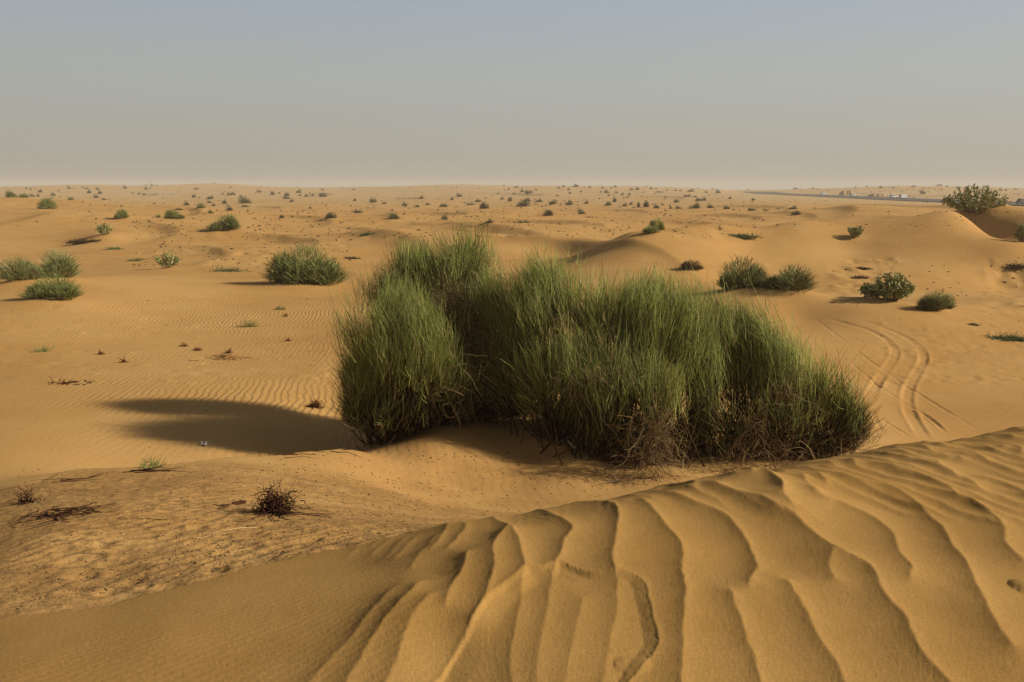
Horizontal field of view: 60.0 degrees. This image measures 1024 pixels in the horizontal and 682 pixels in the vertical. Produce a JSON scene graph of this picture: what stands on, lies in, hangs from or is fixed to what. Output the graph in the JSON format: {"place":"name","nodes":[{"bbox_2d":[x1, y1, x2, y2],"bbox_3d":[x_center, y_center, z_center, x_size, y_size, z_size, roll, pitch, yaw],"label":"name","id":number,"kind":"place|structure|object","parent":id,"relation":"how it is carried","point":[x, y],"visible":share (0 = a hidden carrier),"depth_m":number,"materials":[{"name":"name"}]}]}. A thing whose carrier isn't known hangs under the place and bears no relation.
{"place":"outdoors","nodes":[
{"label":"outdoors","id":0,"kind":"place"},
{"bbox_2d":[0,183,1023,681],"bbox_3d":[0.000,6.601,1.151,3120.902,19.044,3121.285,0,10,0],"label":"ground","id":1,"kind":"structure","parent":0,"point":[896,555],"depth_m":7.03,"materials":[{"name":"beige sand"}]},
{"bbox_2d":[5,189,16,196],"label":"desert bush","id":2,"kind":"object","parent":1,"relation":"on","point":[9,194],"visible":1,"depth_m":136.06,"materials":[{"name":"green plant"}]},
{"bbox_2d":[0,255,48,280],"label":"broom shrub","id":3,"kind":"object","parent":1,"relation":"on","point":[20,269],"visible":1,"depth_m":33.01,"materials":[{"name":"green plant"}]},
{"bbox_2d":[19,193,29,197],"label":"desert bush","id":4,"kind":"object","parent":1,"relation":"on","point":[23,195],"visible":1,"depth_m":136.41,"materials":[{"name":"green plant"}]},
{"bbox_2d":[3,485,49,505],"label":"dead tuft","id":5,"kind":"object","parent":1,"relation":"on","point":[22,501],"visible":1,"depth_m":6.51,"materials":[{"name":"brown plant"}]},
{"bbox_2d":[29,343,54,352],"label":"dry tuft","id":6,"kind":"object","parent":1,"relation":"on","point":[45,349],"visible":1,"depth_m":20.78,"materials":[{"name":"plant"}]},
{"bbox_2d":[36,197,59,208],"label":"broom shrub","id":7,"kind":"object","parent":1,"relation":"on","point":[47,204],"visible":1,"depth_m":111.89,"materials":[{"name":"green plant"}]},
{"bbox_2d":[15,273,83,299],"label":"broom shrub","id":8,"kind":"object","parent":1,"relation":"on","point":[59,290],"visible":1,"depth_m":28.20,"materials":[{"name":"green plant"}]},
{"bbox_2d":[1,502,116,532],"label":"exposed roots","id":9,"kind":"object","parent":1,"relation":"on","point":[67,512],"visible":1,"depth_m":5.78,"materials":[{"name":"brown wood"}]},
{"bbox_2d":[37,249,82,277],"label":"broom shrub","id":10,"kind":"object","parent":1,"relation":"on","point":[56,266],"visible":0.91,"depth_m":33.95,"materials":[{"name":"green plant"}]},
{"bbox_2d":[47,376,94,384],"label":"fallen twigs","id":11,"kind":"object","parent":1,"relation":"on","point":[67,383],"visible":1,"depth_m":16.45,"materials":[{"name":"brown wood"}]},
{"bbox_2d":[62,238,101,244],"bbox_3d":[-30.467,-7.088,62.967,2.722,0.523,1.539,0,10,0],"label":"root mat","id":12,"kind":"object","parent":1,"relation":"on","point":[80,241],"visible":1,"depth_m":62.76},
{"bbox_2d":[94,223,112,234],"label":"leafy shrub","id":13,"kind":"object","parent":1,"relation":"on","point":[104,228],"visible":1,"depth_m":64.95,"materials":[{"name":"green plant"}]},
{"bbox_2d":[32,462,184,482],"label":"edge roots","id":14,"kind":"object","parent":1,"relation":"on","point":[144,470],"visible":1,"depth_m":7.84,"materials":[{"name":"brown wood"}]},
{"bbox_2d":[100,246,120,249],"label":"creeping plant","id":15,"kind":"object","parent":1,"relation":"on","point":[112,248],"visible":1,"depth_m":58.35,"materials":[{"name":"green plant"}]},
{"bbox_2d":[113,209,129,218],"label":"broom shrub","id":16,"kind":"object","parent":1,"relation":"on","point":[124,214],"visible":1,"depth_m":78.95,"materials":[{"name":"green plant"}]},
{"bbox_2d":[125,518,165,519],"bbox_3d":[-2.280,1.109,5.528,0.270,0.008,0.013,1,10,7],"label":"dark stick","id":17,"kind":"object","parent":1,"relation":"on","point":[146,518],"visible":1,"depth_m":5.53,"materials":[{"name":"brown wood"}]},
{"bbox_2d":[137,455,165,468],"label":"grass tuft","id":18,"kind":"object","parent":1,"relation":"on","point":[151,464],"visible":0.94,"depth_m":8.25,"materials":[{"name":"green plant"}]},
{"bbox_2d":[152,250,179,267],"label":"leafy shrub","id":19,"kind":"object","parent":1,"relation":"on","point":[170,260],"visible":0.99,"depth_m":45.22,"materials":[{"name":"green plant"}]},
{"bbox_2d":[162,208,184,218],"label":"broom shrub","id":20,"kind":"object","parent":1,"relation":"on","point":[170,214],"visible":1,"depth_m":86.95,"materials":[{"name":"green plant"}]},
{"bbox_2d":[197,203,206,207],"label":"desert bush","id":21,"kind":"object","parent":1,"relation":"on","point":[201,206],"visible":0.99,"depth_m":119.30,"materials":[{"name":"green plant"}]},
{"bbox_2d":[190,354,250,361],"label":"fallen twigs","id":22,"kind":"object","parent":1,"relation":"on","point":[223,357],"visible":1,"depth_m":20.01,"materials":[{"name":"brown wood"}]},
{"bbox_2d":[198,264,248,271],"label":"creeping plant","id":23,"kind":"object","parent":1,"relation":"on","point":[230,269],"visible":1,"depth_m":43.89,"materials":[{"name":"green plant"}]},
{"bbox_2d":[208,213,241,230],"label":"broom shrub","id":24,"kind":"object","parent":1,"relation":"on","point":[231,223],"visible":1,"depth_m":70.44,"materials":[{"name":"green plant"}]},
{"bbox_2d":[201,527,256,537],"bbox_3d":[-1.666,1.113,5.171,0.031,0.064,0.400,8,13,39],"label":"pale stick","id":25,"kind":"object","parent":1,"relation":"on","point":[231,529],"visible":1,"depth_m":5.21,"materials":[{"name":"beige wood"}]},
{"bbox_2d":[213,500,245,508],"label":"dead branch","id":26,"kind":"object","parent":1,"relation":"on","point":[238,502],"visible":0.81,"depth_m":6.13,"materials":[{"name":"brown wood"}]},
{"bbox_2d":[238,194,250,203],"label":"desert bush","id":27,"kind":"object","parent":1,"relation":"on","point":[243,200],"visible":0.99,"depth_m":219.88,"materials":[{"name":"green plant"}]},
{"bbox_2d":[234,319,268,327],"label":"dry tuft","id":28,"kind":"object","parent":1,"relation":"on","point":[249,324],"visible":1,"depth_m":25.88,"materials":[{"name":"plant"}]},
{"bbox_2d":[222,480,333,521],"bbox_3d":[-1.493,1.046,5.727,0.626,0.299,0.574,0,10,0],"label":"dead shrub","id":29,"kind":"object","parent":1,"relation":"on","point":[273,504],"visible":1,"depth_m":5.78,"materials":[{"name":"brown plant"}]},
{"bbox_2d":[0,450,610,608],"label":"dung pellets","id":30,"kind":"object","parent":1,"relation":"on","point":[253,526],"visible":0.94,"depth_m":5.04},
{"bbox_2d":[257,239,354,285],"bbox_3d":[-8.668,-3.327,37.433,4.164,1.938,3.001,0,10,0],"label":"broom shrub","id":31,"kind":"object","parent":1,"relation":"on","point":[294,271],"visible":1,"depth_m":37.05,"materials":[{"name":"green plant"}]},
{"bbox_2d":[304,397,323,409],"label":"dead tuft","id":32,"kind":"object","parent":1,"relation":"on","point":[315,404],"visible":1,"depth_m":15.19,"materials":[{"name":"brown plant"}]},
{"bbox_2d":[275,444,370,458],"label":"edge roots","id":33,"kind":"object","parent":1,"relation":"on","point":[318,451],"visible":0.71,"depth_m":9.64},
{"bbox_2d":[318,192,327,196],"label":"desert bush","id":34,"kind":"object","parent":1,"relation":"on","point":[323,194],"visible":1,"depth_m":356.43,"materials":[{"name":"green plant"}]},
{"bbox_2d":[325,211,337,217],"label":"desert bush","id":35,"kind":"object","parent":1,"relation":"on","point":[329,215],"visible":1,"depth_m":104.63,"materials":[{"name":"green plant"}]},
{"bbox_2d":[343,256,360,258],"bbox_3d":[-9.302,-4.878,51.727,1.126,0.212,0.712,0,10,0],"label":"dead brush","id":36,"kind":"object","parent":1,"relation":"on","point":[349,257],"visible":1,"depth_m":51.67,"materials":[{"name":"brown plant"}]},
{"bbox_2d":[360,232,376,235],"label":"creeping plant","id":37,"kind":"object","parent":1,"relation":"on","point":[365,234],"visible":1,"depth_m":61.72,"materials":[{"name":"green plant"}]},
{"bbox_2d":[387,212,401,218],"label":"desert bush","id":38,"kind":"object","parent":1,"relation":"on","point":[393,216],"visible":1,"depth_m":105.58,"materials":[{"name":"green plant"}]},
{"bbox_2d":[307,259,499,449],"bbox_3d":[-1.508,0.230,12.464,2.764,2.790,2.403,0,10,0],"label":"broom shrub","id":39,"kind":"object","parent":1,"relation":"on","point":[404,343],"visible":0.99,"depth_m":12.18,"materials":[{"name":"green plant"}]},
{"bbox_2d":[345,208,532,423],"bbox_3d":[-0.848,-0.409,13.702,3.314,3.310,2.288,5,11,28],"label":"broom shrub","id":40,"kind":"object","parent":1,"relation":"on","point":[451,284],"visible":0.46,"depth_m":13.55,"materials":[{"name":"green plant"}]},
{"bbox_2d":[479,201,488,208],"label":"desert bush","id":41,"kind":"object","parent":1,"relation":"on","point":[484,206],"visible":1,"depth_m":174.47,"materials":[{"name":"green plant"}]},
{"bbox_2d":[0,186,1023,226],"bbox_3d":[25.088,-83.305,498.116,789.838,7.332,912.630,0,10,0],"label":"scrub","id":42,"kind":"object","parent":1,"relation":"on","point":[520,199],"visible":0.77,"depth_m":184.93,"materials":[{"name":"green plant"}]},
{"bbox_2d":[12,197,1023,452],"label":"plant litter","id":43,"kind":"object","parent":1,"relation":"on","point":[480,221],"visible":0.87,"depth_m":77.83,"materials":[{"name":"brown plant"}]},
{"bbox_2d":[516,198,529,206],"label":"desert bush","id":44,"kind":"object","parent":1,"relation":"on","point":[524,204],"visible":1,"depth_m":194.07,"materials":[{"name":"green plant"}]},
{"bbox_2d":[542,209,553,215],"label":"desert bush","id":45,"kind":"object","parent":1,"relation":"on","point":[547,212],"visible":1,"depth_m":123.02,"materials":[{"name":"green plant"}]},
{"bbox_2d":[457,234,745,485],"bbox_3d":[1.219,0.126,12.581,4.264,3.337,2.812,9,13,41],"label":"broom shrub","id":46,"kind":"object","parent":1,"relation":"on","point":[651,330],"visible":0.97,"depth_m":12.23,"materials":[{"name":"green plant"}]},
{"bbox_2d":[598,469,630,483],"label":"bleached twig","id":47,"kind":"object","parent":1,"relation":"on","point":[616,478],"visible":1,"depth_m":11.20,"materials":[{"name":"beige wood"}]},
{"bbox_2d":[641,225,660,232],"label":"broom shrub","id":48,"kind":"object","parent":1,"relation":"on","point":[649,229],"visible":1,"depth_m":44.51,"materials":[{"name":"green plant"}]},
{"bbox_2d":[649,217,665,229],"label":"broom shrub","id":49,"kind":"object","parent":1,"relation":"on","point":[660,225],"visible":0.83,"depth_m":46.99,"materials":[{"name":"green plant"}]},
{"bbox_2d":[679,259,703,269],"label":"broom shrub","id":50,"kind":"object","parent":1,"relation":"on","point":[686,265],"visible":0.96,"depth_m":38.04,"materials":[{"name":"plant"}]},
{"bbox_2d":[689,201,700,207],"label":"desert bush","id":51,"kind":"object","parent":1,"relation":"on","point":[696,205],"visible":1,"depth_m":172.97,"materials":[{"name":"green plant"}]},
{"bbox_2d":[715,252,769,289],"bbox_3d":[8.038,-2.472,30.967,2.222,1.322,1.876,0,10,0],"label":"broom shrub","id":52,"kind":"object","parent":1,"relation":"on","point":[753,274],"visible":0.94,"depth_m":30.61,"materials":[{"name":"green plant"}]},
{"bbox_2d":[729,232,761,239],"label":"creeping plant","id":53,"kind":"object","parent":1,"relation":"on","point":[745,236],"visible":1,"depth_m":47.14,"materials":[{"name":"green plant"}]},
{"bbox_2d":[683,262,888,473],"bbox_3d":[3.826,0.408,12.208,3.132,2.848,2.676,0,10,0],"label":"broom shrub","id":54,"kind":"object","parent":1,"relation":"on","point":[760,358],"visible":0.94,"depth_m":12.39,"materials":[{"name":"green plant"}]},
{"bbox_2d":[757,260,821,292],"bbox_3d":[9.349,-2.180,29.809,1.987,1.066,1.829,0,10,0],"label":"broom shrub","id":55,"kind":"object","parent":1,"relation":"on","point":[792,280],"visible":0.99,"depth_m":29.71,"materials":[{"name":"green plant"}]},
{"bbox_2d":[839,190,852,194],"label":"roadside bluff","id":56,"kind":"structure","parent":1,"relation":"on","point":[847,192],"depth_m":609.58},
{"bbox_2d":[847,226,863,237],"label":"leafy shrub","id":57,"kind":"object","parent":1,"relation":"on","point":[856,232],"visible":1,"depth_m":48.20,"materials":[{"name":"green plant"}]},
{"bbox_2d":[852,275,869,278],"bbox_3d":[15.742,-2.897,40.106,0.895,0.197,0.626,3,10,16],"label":"dead brush","id":58,"kind":"object","parent":1,"relation":"on","point":[862,277],"visible":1,"depth_m":40.03,"materials":[{"name":"brown plant"}]},
{"bbox_2d":[854,267,871,269],"bbox_3d":[16.763,-3.489,42.268,0.963,0.175,0.560,0,10,0],"label":"dead brush","id":59,"kind":"object","parent":1,"relation":"on","point":[862,268],"visible":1,"depth_m":42.16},
{"bbox_2d":[857,282,881,296],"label":"leafy shrub","id":60,"kind":"object","parent":1,"relation":"on","point":[868,290],"visible":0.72,"depth_m":29.04,"materials":[{"name":"green plant"}]},
{"bbox_2d":[868,193,888,196],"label":"roadside bluff","id":61,"kind":"structure","parent":1,"relation":"on","point":[879,195],"depth_m":507.10,"materials":[{"name":"beige stone"}]},
{"bbox_2d":[870,271,915,300],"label":"leafy shrub","id":62,"kind":"object","parent":1,"relation":"on","point":[894,288],"visible":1,"depth_m":28.26,"materials":[{"name":"green plant"}]},
{"bbox_2d":[912,288,951,310],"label":"broom shrub","id":63,"kind":"object","parent":1,"relation":"on","point":[934,302],"visible":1,"depth_m":27.10,"materials":[{"name":"green plant"}]},
{"bbox_2d":[944,293,956,308],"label":"broom shrub","id":64,"kind":"object","parent":1,"relation":"on","point":[951,305],"visible":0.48,"depth_m":28.08,"materials":[{"name":"green plant"}]},
{"bbox_2d":[940,184,1011,212],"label":"leafy shrub","id":65,"kind":"object","parent":1,"relation":"on","point":[975,205],"visible":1,"depth_m":58.47,"materials":[{"name":"green plant"}]},
{"bbox_2d":[982,330,1023,341],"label":"creeping plant","id":66,"kind":"object","parent":1,"relation":"on","point":[1004,337],"visible":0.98,"depth_m":24.36,"materials":[{"name":"green plant"}]},
{"bbox_2d":[1000,261,1023,269],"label":"dead brush","id":67,"kind":"object","parent":1,"relation":"on","point":[1014,266],"visible":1,"depth_m":42.60,"materials":[{"name":"brown plant"}]},
{"bbox_2d":[1002,335,1023,341],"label":"creeping plant","id":68,"kind":"object","parent":1,"relation":"on","point":[1015,339],"visible":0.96,"depth_m":24.28,"materials":[{"name":"green plant"}]},
{"bbox_2d":[1013,223,1023,241],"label":"leafy shrub","id":69,"kind":"object","parent":1,"relation":"on","point":[1019,234],"visible":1,"depth_m":46.26,"materials":[{"name":"green plant"}]},
{"bbox_2d":[0,0,1023,189],"label":"sky","id":70,"kind":"structure","parent":0,"point":[702,94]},
{"bbox_2d":[747,192,1023,204],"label":"road","id":71,"kind":"structure","parent":0,"point":[908,199],"depth_m":463.08,"materials":[{"name":"grey asphalt"}]},
{"bbox_2d":[899,194,907,198],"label":"truck","id":72,"kind":"object","parent":71,"relation":"on","point":[902,196],"visible":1,"depth_m":411.87,"materials":[{"name":"white paint"}]},
{"bbox_2d":[1016,198,1023,203],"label":"car","id":73,"kind":"object","parent":71,"relation":"on","point":[1020,200],"visible":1,"depth_m":296.04,"materials":[{"name":"paint"}]}
]}

